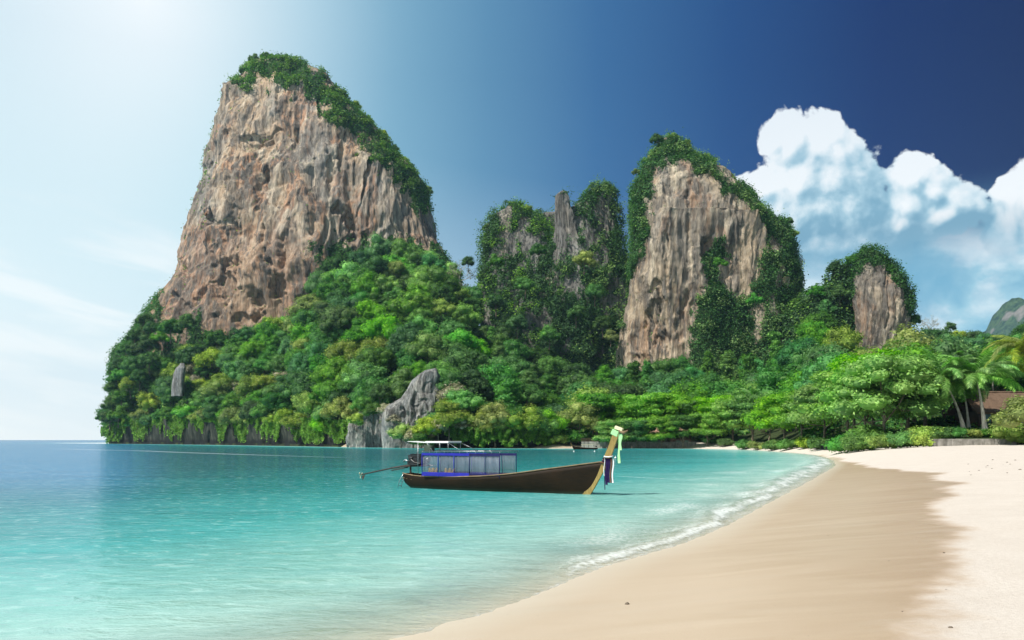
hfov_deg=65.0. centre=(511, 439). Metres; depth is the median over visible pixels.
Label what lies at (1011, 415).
bush
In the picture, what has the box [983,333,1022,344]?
broadleaf tree
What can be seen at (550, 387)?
broadleaf tree
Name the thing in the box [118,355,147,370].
broadleaf tree
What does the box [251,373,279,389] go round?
broadleaf tree
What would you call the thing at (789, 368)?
vine covered tree
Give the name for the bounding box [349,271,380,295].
broadleaf tree
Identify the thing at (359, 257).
broadleaf tree
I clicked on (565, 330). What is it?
cliff vines
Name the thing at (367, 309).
broadleaf tree
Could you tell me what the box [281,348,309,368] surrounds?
broadleaf tree
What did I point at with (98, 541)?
sea
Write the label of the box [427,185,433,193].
broadleaf tree
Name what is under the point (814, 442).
shrub
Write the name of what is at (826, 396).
beach almond tree
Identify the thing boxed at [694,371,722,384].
broadleaf tree
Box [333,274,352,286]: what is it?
broadleaf tree
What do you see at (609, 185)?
broadleaf tree
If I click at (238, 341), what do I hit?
broadleaf tree
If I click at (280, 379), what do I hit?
broadleaf tree
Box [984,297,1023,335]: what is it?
hill
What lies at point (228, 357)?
broadleaf tree
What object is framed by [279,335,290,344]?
broadleaf tree
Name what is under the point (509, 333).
broadleaf tree
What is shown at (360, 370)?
broadleaf tree
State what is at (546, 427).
broadleaf tree
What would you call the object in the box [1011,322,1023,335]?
broadleaf tree
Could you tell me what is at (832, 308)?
broadleaf tree
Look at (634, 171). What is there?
broadleaf tree
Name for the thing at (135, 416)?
broadleaf tree
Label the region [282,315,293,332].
broadleaf tree
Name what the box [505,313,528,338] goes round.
broadleaf tree
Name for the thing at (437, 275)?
broadleaf tree
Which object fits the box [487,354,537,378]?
broadleaf tree
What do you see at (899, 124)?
sky
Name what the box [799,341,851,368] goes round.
broadleaf tree
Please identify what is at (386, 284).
broadleaf tree
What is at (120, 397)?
broadleaf tree
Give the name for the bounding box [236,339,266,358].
broadleaf tree
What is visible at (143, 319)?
broadleaf tree
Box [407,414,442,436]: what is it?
broadleaf tree
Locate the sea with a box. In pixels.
[0,440,833,639]
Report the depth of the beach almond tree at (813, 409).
140.87 m
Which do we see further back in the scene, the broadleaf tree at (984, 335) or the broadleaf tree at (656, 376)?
the broadleaf tree at (984, 335)
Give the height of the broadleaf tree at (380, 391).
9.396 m
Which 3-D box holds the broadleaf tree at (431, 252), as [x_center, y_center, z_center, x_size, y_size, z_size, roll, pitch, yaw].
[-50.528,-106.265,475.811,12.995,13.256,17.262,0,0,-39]
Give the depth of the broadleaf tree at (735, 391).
257.39 m
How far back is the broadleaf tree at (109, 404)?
478.35 m
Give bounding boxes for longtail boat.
[359,426,627,494]
[571,444,597,448]
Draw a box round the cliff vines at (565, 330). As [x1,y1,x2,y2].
[530,186,602,375]
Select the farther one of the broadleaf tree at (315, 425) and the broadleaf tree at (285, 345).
the broadleaf tree at (285, 345)
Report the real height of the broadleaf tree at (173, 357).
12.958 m
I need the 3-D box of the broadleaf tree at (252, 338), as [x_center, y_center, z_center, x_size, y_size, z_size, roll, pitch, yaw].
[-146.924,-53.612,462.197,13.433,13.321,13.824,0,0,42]
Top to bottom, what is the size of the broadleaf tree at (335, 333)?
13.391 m
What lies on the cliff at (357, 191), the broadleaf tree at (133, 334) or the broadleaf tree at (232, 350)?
the broadleaf tree at (133, 334)
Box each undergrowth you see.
[100,255,1007,442]
[106,415,557,447]
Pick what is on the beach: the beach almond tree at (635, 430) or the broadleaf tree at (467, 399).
the beach almond tree at (635, 430)
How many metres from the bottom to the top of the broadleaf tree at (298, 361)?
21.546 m
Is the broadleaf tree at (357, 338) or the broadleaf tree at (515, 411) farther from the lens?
the broadleaf tree at (357, 338)
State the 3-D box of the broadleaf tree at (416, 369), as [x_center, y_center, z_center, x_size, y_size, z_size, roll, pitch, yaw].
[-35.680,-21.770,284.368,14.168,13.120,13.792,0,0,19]
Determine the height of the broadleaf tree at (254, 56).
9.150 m
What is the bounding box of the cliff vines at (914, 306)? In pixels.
[847,239,920,329]
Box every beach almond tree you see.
[569,392,622,441]
[591,418,632,443]
[595,398,640,429]
[609,391,665,420]
[622,419,660,448]
[636,391,696,418]
[639,416,682,448]
[665,400,702,427]
[666,414,699,448]
[685,412,728,445]
[689,393,733,436]
[705,396,752,442]
[724,393,769,440]
[750,393,814,438]
[765,391,838,436]
[780,382,845,438]
[791,370,882,436]
[812,369,914,426]
[818,347,904,425]
[823,352,947,432]
[873,351,961,430]
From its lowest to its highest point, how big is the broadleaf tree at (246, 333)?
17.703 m
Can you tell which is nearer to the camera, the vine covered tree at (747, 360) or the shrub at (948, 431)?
the shrub at (948, 431)
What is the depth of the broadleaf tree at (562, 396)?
305.49 m
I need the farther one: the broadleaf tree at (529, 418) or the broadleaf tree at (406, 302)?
the broadleaf tree at (406, 302)
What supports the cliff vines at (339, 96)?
on the cliff at (357, 191)
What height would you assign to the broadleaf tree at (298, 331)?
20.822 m
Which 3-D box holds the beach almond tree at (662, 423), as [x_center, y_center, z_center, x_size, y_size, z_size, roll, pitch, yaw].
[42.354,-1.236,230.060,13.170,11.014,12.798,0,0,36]
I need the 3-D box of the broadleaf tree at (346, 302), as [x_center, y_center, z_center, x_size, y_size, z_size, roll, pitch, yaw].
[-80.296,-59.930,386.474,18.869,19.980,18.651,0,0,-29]
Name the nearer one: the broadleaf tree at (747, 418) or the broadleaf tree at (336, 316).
the broadleaf tree at (747, 418)
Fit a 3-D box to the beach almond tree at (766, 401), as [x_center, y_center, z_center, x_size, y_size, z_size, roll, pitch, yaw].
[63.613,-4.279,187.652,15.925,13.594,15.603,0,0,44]
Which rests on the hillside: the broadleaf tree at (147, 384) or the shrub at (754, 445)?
the broadleaf tree at (147, 384)
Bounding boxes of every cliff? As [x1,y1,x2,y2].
[108,55,461,422]
[480,203,553,348]
[542,212,554,230]
[543,191,595,374]
[571,186,628,372]
[615,137,798,375]
[787,264,854,343]
[852,250,911,348]
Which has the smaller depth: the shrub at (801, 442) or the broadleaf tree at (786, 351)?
the shrub at (801, 442)
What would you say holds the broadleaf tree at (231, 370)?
on the hillside
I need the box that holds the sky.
[0,0,1023,443]
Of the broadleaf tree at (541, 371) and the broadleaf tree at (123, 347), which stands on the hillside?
the broadleaf tree at (541, 371)
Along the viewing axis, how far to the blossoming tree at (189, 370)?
447.46 m
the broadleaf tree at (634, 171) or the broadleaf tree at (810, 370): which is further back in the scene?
the broadleaf tree at (634, 171)
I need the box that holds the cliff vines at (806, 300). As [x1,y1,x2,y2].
[785,256,854,340]
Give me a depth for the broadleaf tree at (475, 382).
254.33 m
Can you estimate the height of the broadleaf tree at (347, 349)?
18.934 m
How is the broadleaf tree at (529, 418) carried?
on the hillside
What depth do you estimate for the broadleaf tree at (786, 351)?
308.85 m
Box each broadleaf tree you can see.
[95,407,110,425]
[99,394,122,410]
[100,409,119,430]
[102,381,128,392]
[105,370,126,389]
[106,405,129,427]
[108,357,122,369]
[111,369,131,377]
[111,389,133,404]
[115,342,135,354]
[115,403,135,410]
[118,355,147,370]
[118,377,140,398]
[123,327,141,342]
[123,417,130,425]
[127,342,151,354]
[127,389,137,396]
[127,397,138,406]
[128,368,150,389]
[129,408,147,420]
[134,313,152,331]
[136,386,150,395]
[136,391,160,412]
[136,413,151,432]
[137,350,161,374]
[138,333,161,351]
[140,376,155,388]
[142,320,159,331]
[144,366,161,379]
[148,384,157,395]
[150,331,169,349]
[150,355,172,376]
[151,376,172,397]
[151,409,160,419]
[153,375,171,384]
[154,317,183,343]
[159,388,177,405]
[159,406,174,417]
[161,354,176,362]
[161,361,190,376]
[170,405,185,415]
[171,345,198,366]
[172,312,197,338]
[172,404,197,417]
[175,378,198,405]
[176,344,192,349]
[186,391,205,408]
[186,412,197,420]
[191,378,206,392]
[192,346,222,377]
[193,344,205,355]
[193,365,217,377]
[194,408,203,418]
[197,379,230,398]
[200,372,237,387]
[200,394,226,407]
[202,329,228,347]
[202,403,221,428]
[204,345,221,350]
[215,351,234,366]
[215,407,228,415]
[216,406,239,435]
[218,343,241,356]
[220,358,253,382]
[220,393,239,407]
[225,334,247,345]
[229,413,246,423]
[230,325,256,340]
[232,353,252,364]
[234,373,264,397]
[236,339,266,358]
[237,357,263,375]
[237,397,261,420]
[238,67,244,73]
[239,390,263,405]
[244,334,261,343]
[247,53,258,60]
[250,402,272,416]
[251,358,274,372]
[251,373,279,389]
[253,318,280,342]
[254,316,283,331]
[258,345,284,360]
[258,383,291,398]
[259,392,296,410]
[261,413,274,423]
[263,334,280,348]
[263,353,287,372]
[271,374,289,385]
[274,331,289,341]
[274,408,293,421]
[276,367,323,397]
[277,338,292,354]
[277,412,306,437]
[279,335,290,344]
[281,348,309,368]
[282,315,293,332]
[283,292,322,316]
[285,350,313,375]
[286,308,320,327]
[287,321,314,342]
[290,390,322,418]
[291,334,309,349]
[301,329,337,353]
[303,270,326,300]
[305,339,334,358]
[306,352,327,372]
[307,379,344,402]
[308,413,322,440]
[309,355,351,383]
[311,398,342,437]
[312,301,329,314]
[313,280,349,300]
[315,303,363,338]
[318,396,358,419]
[320,255,344,272]
[320,269,339,282]
[321,338,358,362]
[323,389,357,408]
[326,288,348,306]
[328,292,363,308]
[328,326,350,339]
[332,260,360,279]
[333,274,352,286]
[336,327,373,344]
[336,381,355,394]
[338,281,351,293]
[338,358,388,385]
[346,411,364,431]
[347,250,370,266]
[348,290,370,301]
[348,373,395,404]
[348,395,373,411]
[349,265,378,284]
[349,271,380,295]
[349,316,370,333]
[352,343,398,380]
[354,100,361,108]
[354,298,386,321]
[354,336,388,356]
[359,314,400,340]
[360,254,391,277]
[360,402,381,423]
[365,231,393,258]
[365,289,392,304]
[368,382,393,404]
[374,273,406,292]
[376,310,404,325]
[379,298,403,314]
[381,366,414,401]
[382,254,408,270]
[382,260,405,276]
[383,286,401,299]
[384,327,419,353]
[385,422,411,447]
[387,290,433,314]
[391,237,426,258]
[392,320,423,337]
[392,359,426,379]
[396,346,428,367]
[398,274,411,288]
[401,263,416,275]
[402,314,437,332]
[403,330,448,361]
[404,307,437,322]
[405,251,422,265]
[405,269,438,292]
[405,283,431,296]
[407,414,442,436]
[409,264,449,284]
[409,432,435,447]
[413,357,462,378]
[413,410,436,443]
[416,327,451,359]
[419,253,446,271]
[423,249,438,259]
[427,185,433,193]
[428,282,457,304]
[430,297,457,322]
[432,397,469,440]
[435,371,464,400]
[436,271,463,292]
[438,320,467,336]
[438,342,489,372]
[441,340,470,350]
[442,328,479,348]
[444,261,464,278]
[444,386,486,410]
[452,301,483,329]
[452,364,497,410]
[453,287,471,304]
[455,413,475,424]
[459,295,487,315]
[461,256,475,271]
[462,284,482,303]
[463,335,493,356]
[468,399,511,447]
[471,329,493,348]
[472,409,494,432]
[475,358,522,401]
[476,324,496,329]
[477,326,488,336]
[485,324,519,343]
[486,254,505,272]
[486,293,506,316]
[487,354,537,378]
[493,421,512,429]
[502,339,533,359]
[503,404,526,444]
[504,403,544,447]
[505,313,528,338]
[513,276,535,298]
[513,378,548,405]
[519,369,548,390]
[520,406,561,445]
[521,205,532,212]
[525,344,558,364]
[527,392,569,410]
[529,242,547,262]
[529,361,545,378]
[534,406,569,433]
[537,354,568,372]
[538,324,560,349]
[539,374,557,394]
[540,366,560,387]
[542,401,569,414]
[556,399,605,441]
[557,390,573,400]
[559,371,599,395]
[561,361,594,376]
[564,382,610,434]
[566,379,595,394]
[567,304,586,327]
[572,250,599,274]
[585,282,606,306]
[591,380,649,397]
[592,315,611,338]
[592,364,615,384]
[599,180,616,195]
[603,329,618,346]
[603,377,623,385]
[611,366,639,381]
[631,168,640,174]
[640,356,675,378]
[643,379,671,394]
[648,132,663,148]
[648,370,669,386]
[660,368,695,389]
[668,355,694,372]
[668,367,687,376]
[668,376,716,397]
[684,364,705,379]
[693,377,744,398]
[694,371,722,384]
[713,257,728,266]
[719,380,741,386]
[721,379,761,395]
[736,356,766,377]
[740,407,792,440]
[742,366,786,427]
[742,369,779,383]
[744,292,763,309]
[763,356,784,375]
[765,369,802,429]
[771,335,819,367]
[784,217,793,222]
[786,351,806,369]
[789,228,799,239]
[791,346,854,389]
[793,309,839,329]
[794,319,831,337]
[797,324,827,345]
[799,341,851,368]
[805,284,826,296]
[816,299,836,312]
[817,352,880,428]
[821,324,866,353]
[826,259,841,277]
[828,283,851,305]
[844,254,858,265]
[847,346,871,355]
[859,322,943,353]
[883,337,942,421]
[885,264,895,272]
[895,341,977,425]
[898,282,908,289]
[911,314,922,324]
[915,328,936,341]
[918,325,952,336]
[923,332,991,419]
[935,331,967,345]
[943,321,956,330]
[951,330,966,337]
[964,336,987,347]
[965,330,985,338]
[970,334,1023,390]
[975,332,992,343]
[975,337,1023,390]
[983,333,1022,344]
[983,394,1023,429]
[1010,331,1023,342]
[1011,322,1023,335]
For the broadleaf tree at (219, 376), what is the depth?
413.35 m
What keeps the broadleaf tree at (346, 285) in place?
on the hillside
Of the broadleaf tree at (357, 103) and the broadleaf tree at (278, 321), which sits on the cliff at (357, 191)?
the broadleaf tree at (357, 103)
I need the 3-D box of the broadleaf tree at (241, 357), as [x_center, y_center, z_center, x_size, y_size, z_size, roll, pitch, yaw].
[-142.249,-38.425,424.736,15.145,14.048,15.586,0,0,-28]
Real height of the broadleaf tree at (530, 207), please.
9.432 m
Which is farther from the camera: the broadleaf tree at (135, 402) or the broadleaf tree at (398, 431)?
the broadleaf tree at (135, 402)
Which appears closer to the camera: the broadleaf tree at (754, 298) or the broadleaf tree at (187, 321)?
the broadleaf tree at (754, 298)
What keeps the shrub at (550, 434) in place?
on the beach
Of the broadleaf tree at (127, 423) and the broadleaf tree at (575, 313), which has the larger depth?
the broadleaf tree at (127, 423)
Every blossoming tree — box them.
[185,364,195,378]
[189,375,201,380]
[231,382,238,397]
[272,371,287,377]
[377,403,389,413]
[385,414,401,429]
[403,427,419,447]
[431,420,447,443]
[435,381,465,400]
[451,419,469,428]
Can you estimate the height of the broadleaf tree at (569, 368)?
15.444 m
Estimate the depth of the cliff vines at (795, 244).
412.70 m
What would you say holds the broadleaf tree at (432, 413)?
on the hillside
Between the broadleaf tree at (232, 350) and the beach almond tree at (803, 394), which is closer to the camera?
the beach almond tree at (803, 394)
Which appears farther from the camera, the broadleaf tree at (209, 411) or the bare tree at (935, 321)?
the bare tree at (935, 321)
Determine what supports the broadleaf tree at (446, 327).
on the hillside
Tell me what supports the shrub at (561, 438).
on the hillside
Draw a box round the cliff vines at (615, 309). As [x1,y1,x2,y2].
[559,175,629,369]
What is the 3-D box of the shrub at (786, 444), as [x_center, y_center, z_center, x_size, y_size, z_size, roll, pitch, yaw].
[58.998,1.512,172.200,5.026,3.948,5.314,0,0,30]
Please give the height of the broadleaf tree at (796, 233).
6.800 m
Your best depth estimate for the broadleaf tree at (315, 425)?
299.04 m
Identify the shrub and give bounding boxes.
[538,428,562,437]
[551,433,567,444]
[560,429,586,444]
[700,436,716,443]
[716,438,734,445]
[734,439,750,449]
[746,441,763,449]
[761,439,778,449]
[775,438,797,449]
[794,437,812,448]
[805,437,828,449]
[823,433,860,453]
[838,433,875,453]
[842,424,887,437]
[864,434,898,448]
[886,428,918,447]
[904,425,943,438]
[906,432,935,446]
[928,426,958,438]
[951,426,968,438]
[966,429,983,437]
[979,428,991,437]
[987,423,1023,444]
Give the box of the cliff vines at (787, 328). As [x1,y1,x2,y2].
[777,253,854,346]
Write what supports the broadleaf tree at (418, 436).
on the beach
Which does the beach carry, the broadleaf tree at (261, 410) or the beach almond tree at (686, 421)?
the beach almond tree at (686, 421)
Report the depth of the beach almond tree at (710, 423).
225.05 m
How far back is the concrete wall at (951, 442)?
105.80 m
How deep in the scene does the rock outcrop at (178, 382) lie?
415.12 m
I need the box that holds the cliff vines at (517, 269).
[471,196,560,346]
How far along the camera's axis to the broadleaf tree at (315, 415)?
293.35 m
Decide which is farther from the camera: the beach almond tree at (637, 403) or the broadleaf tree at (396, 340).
the broadleaf tree at (396, 340)
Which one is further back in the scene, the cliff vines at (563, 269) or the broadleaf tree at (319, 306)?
the cliff vines at (563, 269)
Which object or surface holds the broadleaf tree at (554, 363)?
on the hillside
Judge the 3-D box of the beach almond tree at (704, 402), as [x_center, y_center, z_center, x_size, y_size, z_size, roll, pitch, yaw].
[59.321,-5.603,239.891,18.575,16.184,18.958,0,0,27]
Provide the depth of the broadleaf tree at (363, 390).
275.79 m
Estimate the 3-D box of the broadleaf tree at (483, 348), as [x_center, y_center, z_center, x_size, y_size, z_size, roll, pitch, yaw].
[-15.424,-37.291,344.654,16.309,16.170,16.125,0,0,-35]
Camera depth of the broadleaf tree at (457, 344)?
306.44 m
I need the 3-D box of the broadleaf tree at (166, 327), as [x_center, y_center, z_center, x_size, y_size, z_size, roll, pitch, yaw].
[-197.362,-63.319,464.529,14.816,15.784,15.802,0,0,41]
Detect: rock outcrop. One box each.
[171,363,185,396]
[346,411,381,446]
[381,368,446,447]
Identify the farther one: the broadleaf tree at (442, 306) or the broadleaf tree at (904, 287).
the broadleaf tree at (904, 287)
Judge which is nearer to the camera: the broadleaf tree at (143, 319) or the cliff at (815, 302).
the cliff at (815, 302)
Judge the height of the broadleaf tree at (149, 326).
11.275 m
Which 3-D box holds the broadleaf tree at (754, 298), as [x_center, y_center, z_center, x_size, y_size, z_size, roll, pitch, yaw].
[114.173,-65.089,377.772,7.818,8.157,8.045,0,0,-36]
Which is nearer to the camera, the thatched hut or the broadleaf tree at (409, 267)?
the thatched hut
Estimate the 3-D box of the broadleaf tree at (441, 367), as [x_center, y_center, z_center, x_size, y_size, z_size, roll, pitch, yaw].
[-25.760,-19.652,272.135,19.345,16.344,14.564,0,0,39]
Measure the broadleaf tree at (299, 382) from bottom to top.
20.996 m
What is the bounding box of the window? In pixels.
[985,414,991,424]
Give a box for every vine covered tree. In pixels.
[487,326,496,355]
[491,333,506,357]
[495,378,521,408]
[556,376,564,396]
[623,361,641,383]
[638,377,653,388]
[641,360,653,380]
[698,351,716,375]
[718,350,740,382]
[737,352,760,387]
[766,330,783,363]
[780,362,799,376]
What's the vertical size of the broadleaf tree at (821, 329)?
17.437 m
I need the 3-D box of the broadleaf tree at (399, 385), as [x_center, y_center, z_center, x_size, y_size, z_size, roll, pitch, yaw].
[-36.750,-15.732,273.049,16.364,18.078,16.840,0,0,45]
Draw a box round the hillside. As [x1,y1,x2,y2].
[109,292,1023,449]
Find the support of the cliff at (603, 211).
on the hillside
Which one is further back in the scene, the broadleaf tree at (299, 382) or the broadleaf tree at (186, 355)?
the broadleaf tree at (186, 355)
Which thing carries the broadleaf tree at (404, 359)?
on the hillside
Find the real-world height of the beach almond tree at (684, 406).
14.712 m
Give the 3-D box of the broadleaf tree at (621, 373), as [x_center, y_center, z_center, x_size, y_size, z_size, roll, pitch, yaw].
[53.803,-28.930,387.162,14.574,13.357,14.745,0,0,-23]
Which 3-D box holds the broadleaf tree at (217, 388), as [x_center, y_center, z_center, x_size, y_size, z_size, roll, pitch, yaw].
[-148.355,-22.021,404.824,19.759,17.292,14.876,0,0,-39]
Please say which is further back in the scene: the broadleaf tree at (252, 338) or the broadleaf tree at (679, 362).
the broadleaf tree at (252, 338)
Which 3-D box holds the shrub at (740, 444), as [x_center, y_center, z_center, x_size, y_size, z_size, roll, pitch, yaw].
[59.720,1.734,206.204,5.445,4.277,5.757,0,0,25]
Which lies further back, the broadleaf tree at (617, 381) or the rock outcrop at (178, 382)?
the rock outcrop at (178, 382)
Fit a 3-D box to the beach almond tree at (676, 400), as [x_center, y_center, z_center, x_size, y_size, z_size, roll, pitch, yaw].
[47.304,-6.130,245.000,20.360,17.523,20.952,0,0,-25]
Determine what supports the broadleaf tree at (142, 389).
on the hillside
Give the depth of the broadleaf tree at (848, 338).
315.93 m
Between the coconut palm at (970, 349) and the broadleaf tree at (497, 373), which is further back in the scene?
the broadleaf tree at (497, 373)
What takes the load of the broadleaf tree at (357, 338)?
on the hillside
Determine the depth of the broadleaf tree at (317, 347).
350.68 m
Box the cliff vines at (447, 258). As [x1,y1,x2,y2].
[99,51,464,443]
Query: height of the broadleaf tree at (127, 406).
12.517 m
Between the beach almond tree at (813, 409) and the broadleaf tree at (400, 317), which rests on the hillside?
the broadleaf tree at (400, 317)
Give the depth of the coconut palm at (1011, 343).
112.25 m
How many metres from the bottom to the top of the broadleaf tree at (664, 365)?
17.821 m
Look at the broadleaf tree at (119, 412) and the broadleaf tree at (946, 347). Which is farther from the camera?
the broadleaf tree at (119, 412)
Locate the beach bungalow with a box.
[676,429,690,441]
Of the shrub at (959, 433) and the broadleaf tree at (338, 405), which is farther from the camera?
the broadleaf tree at (338, 405)
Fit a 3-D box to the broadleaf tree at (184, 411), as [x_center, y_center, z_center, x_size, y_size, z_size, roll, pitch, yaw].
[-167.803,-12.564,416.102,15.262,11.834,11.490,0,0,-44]
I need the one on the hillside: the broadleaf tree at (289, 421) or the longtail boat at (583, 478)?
the broadleaf tree at (289, 421)
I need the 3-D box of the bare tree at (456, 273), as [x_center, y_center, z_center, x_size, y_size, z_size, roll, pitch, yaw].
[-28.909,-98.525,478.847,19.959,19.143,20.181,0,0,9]
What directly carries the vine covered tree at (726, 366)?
on the hillside
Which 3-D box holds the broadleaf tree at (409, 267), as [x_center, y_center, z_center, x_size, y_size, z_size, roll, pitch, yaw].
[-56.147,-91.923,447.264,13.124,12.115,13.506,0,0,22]
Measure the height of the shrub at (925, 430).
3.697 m
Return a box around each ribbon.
[600,458,611,482]
[602,457,611,487]
[603,455,613,482]
[618,434,622,462]
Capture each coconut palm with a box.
[740,388,764,395]
[908,347,979,427]
[937,346,1023,428]
[940,366,995,428]
[956,345,979,359]
[971,351,1022,390]
[981,334,1023,372]
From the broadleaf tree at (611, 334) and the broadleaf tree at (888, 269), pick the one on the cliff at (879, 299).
the broadleaf tree at (888, 269)
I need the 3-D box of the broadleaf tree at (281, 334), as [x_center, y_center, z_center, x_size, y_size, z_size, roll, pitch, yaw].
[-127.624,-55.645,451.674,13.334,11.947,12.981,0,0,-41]
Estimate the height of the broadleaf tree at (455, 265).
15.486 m
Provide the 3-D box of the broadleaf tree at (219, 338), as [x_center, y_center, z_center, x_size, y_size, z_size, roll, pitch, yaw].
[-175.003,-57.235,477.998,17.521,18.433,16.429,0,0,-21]
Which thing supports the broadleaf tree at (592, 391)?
on the hillside
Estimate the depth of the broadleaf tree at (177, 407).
418.97 m
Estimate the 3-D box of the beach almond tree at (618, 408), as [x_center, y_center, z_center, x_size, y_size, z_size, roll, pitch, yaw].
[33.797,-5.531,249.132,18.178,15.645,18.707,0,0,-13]
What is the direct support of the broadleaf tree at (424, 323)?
on the hillside
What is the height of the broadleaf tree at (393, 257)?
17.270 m
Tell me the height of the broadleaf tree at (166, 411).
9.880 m
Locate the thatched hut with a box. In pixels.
[945,391,1023,427]
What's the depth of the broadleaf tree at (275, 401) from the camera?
334.90 m
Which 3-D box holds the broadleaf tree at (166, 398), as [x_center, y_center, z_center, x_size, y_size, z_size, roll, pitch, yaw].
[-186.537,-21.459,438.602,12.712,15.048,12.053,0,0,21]
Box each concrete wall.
[581,438,695,448]
[931,439,1016,446]
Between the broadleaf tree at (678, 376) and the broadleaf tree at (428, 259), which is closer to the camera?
the broadleaf tree at (678, 376)
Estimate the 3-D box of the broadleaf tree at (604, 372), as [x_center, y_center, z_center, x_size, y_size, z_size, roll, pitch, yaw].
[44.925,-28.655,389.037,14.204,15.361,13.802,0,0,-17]
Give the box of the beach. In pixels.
[291,442,1023,639]
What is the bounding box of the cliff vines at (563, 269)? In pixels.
[531,200,603,367]
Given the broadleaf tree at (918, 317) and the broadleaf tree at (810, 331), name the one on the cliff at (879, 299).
the broadleaf tree at (918, 317)
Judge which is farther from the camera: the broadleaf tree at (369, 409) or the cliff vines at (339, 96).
the cliff vines at (339, 96)
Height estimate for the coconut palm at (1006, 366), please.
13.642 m
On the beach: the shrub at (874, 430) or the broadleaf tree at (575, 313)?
the shrub at (874, 430)
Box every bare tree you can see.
[446,259,478,286]
[919,315,938,329]
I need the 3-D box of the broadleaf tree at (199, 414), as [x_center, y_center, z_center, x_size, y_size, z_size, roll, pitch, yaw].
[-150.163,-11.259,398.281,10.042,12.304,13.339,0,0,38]
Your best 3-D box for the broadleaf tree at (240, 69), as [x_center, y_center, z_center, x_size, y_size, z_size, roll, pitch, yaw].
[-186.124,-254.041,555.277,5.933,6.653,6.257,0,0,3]
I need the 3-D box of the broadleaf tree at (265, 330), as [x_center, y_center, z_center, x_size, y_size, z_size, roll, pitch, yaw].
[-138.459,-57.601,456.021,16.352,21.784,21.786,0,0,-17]
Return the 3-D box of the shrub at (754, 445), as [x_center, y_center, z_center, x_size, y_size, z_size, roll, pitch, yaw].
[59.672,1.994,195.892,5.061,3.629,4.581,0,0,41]
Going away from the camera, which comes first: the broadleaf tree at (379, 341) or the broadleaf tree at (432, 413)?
the broadleaf tree at (432, 413)
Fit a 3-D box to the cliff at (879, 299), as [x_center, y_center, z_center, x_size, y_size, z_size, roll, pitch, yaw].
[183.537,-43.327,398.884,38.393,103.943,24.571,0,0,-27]
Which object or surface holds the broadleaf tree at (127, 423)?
on the hillside
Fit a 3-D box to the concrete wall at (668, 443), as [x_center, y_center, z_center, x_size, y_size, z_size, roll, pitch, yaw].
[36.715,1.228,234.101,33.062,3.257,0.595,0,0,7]
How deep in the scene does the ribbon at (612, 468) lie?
37.24 m
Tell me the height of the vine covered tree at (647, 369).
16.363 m
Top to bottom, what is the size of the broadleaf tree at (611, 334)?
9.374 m
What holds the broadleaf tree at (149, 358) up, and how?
on the hillside
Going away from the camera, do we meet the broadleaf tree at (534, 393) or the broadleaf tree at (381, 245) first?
the broadleaf tree at (534, 393)
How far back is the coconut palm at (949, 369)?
119.19 m
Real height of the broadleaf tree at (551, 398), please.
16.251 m
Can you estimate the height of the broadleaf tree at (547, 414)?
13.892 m
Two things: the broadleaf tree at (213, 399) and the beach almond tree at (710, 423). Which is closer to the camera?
the beach almond tree at (710, 423)
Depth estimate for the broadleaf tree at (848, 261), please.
396.72 m
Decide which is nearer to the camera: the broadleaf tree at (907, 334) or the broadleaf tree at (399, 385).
the broadleaf tree at (907, 334)
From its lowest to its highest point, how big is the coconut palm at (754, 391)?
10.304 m
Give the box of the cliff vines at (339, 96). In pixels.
[106,51,463,393]
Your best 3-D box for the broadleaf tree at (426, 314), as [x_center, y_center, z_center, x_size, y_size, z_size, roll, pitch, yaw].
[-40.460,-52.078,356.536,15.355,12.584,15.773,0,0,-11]
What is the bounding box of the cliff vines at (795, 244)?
[608,127,808,377]
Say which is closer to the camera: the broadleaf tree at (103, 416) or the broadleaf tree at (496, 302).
the broadleaf tree at (496, 302)
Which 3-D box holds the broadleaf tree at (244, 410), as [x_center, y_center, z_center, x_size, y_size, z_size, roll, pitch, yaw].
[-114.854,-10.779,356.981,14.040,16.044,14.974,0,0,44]
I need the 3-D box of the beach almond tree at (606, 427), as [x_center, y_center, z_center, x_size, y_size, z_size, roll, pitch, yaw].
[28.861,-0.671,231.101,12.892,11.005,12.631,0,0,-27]
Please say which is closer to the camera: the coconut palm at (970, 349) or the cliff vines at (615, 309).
the coconut palm at (970, 349)
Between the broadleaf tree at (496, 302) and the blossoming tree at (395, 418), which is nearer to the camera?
the blossoming tree at (395, 418)
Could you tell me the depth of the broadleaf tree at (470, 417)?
237.19 m
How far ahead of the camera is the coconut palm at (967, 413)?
120.79 m
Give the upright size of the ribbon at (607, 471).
1.511 m
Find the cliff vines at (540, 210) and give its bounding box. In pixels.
[477,201,616,264]
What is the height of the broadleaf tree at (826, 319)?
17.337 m
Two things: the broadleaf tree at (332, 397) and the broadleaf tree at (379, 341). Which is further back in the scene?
the broadleaf tree at (379, 341)
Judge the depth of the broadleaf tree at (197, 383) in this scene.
425.04 m
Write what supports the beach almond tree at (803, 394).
on the beach
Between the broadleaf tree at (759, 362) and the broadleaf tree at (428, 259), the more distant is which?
the broadleaf tree at (428, 259)
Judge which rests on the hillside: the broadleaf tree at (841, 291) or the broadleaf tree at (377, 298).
the broadleaf tree at (377, 298)
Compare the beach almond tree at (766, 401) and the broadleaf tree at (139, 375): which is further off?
the broadleaf tree at (139, 375)

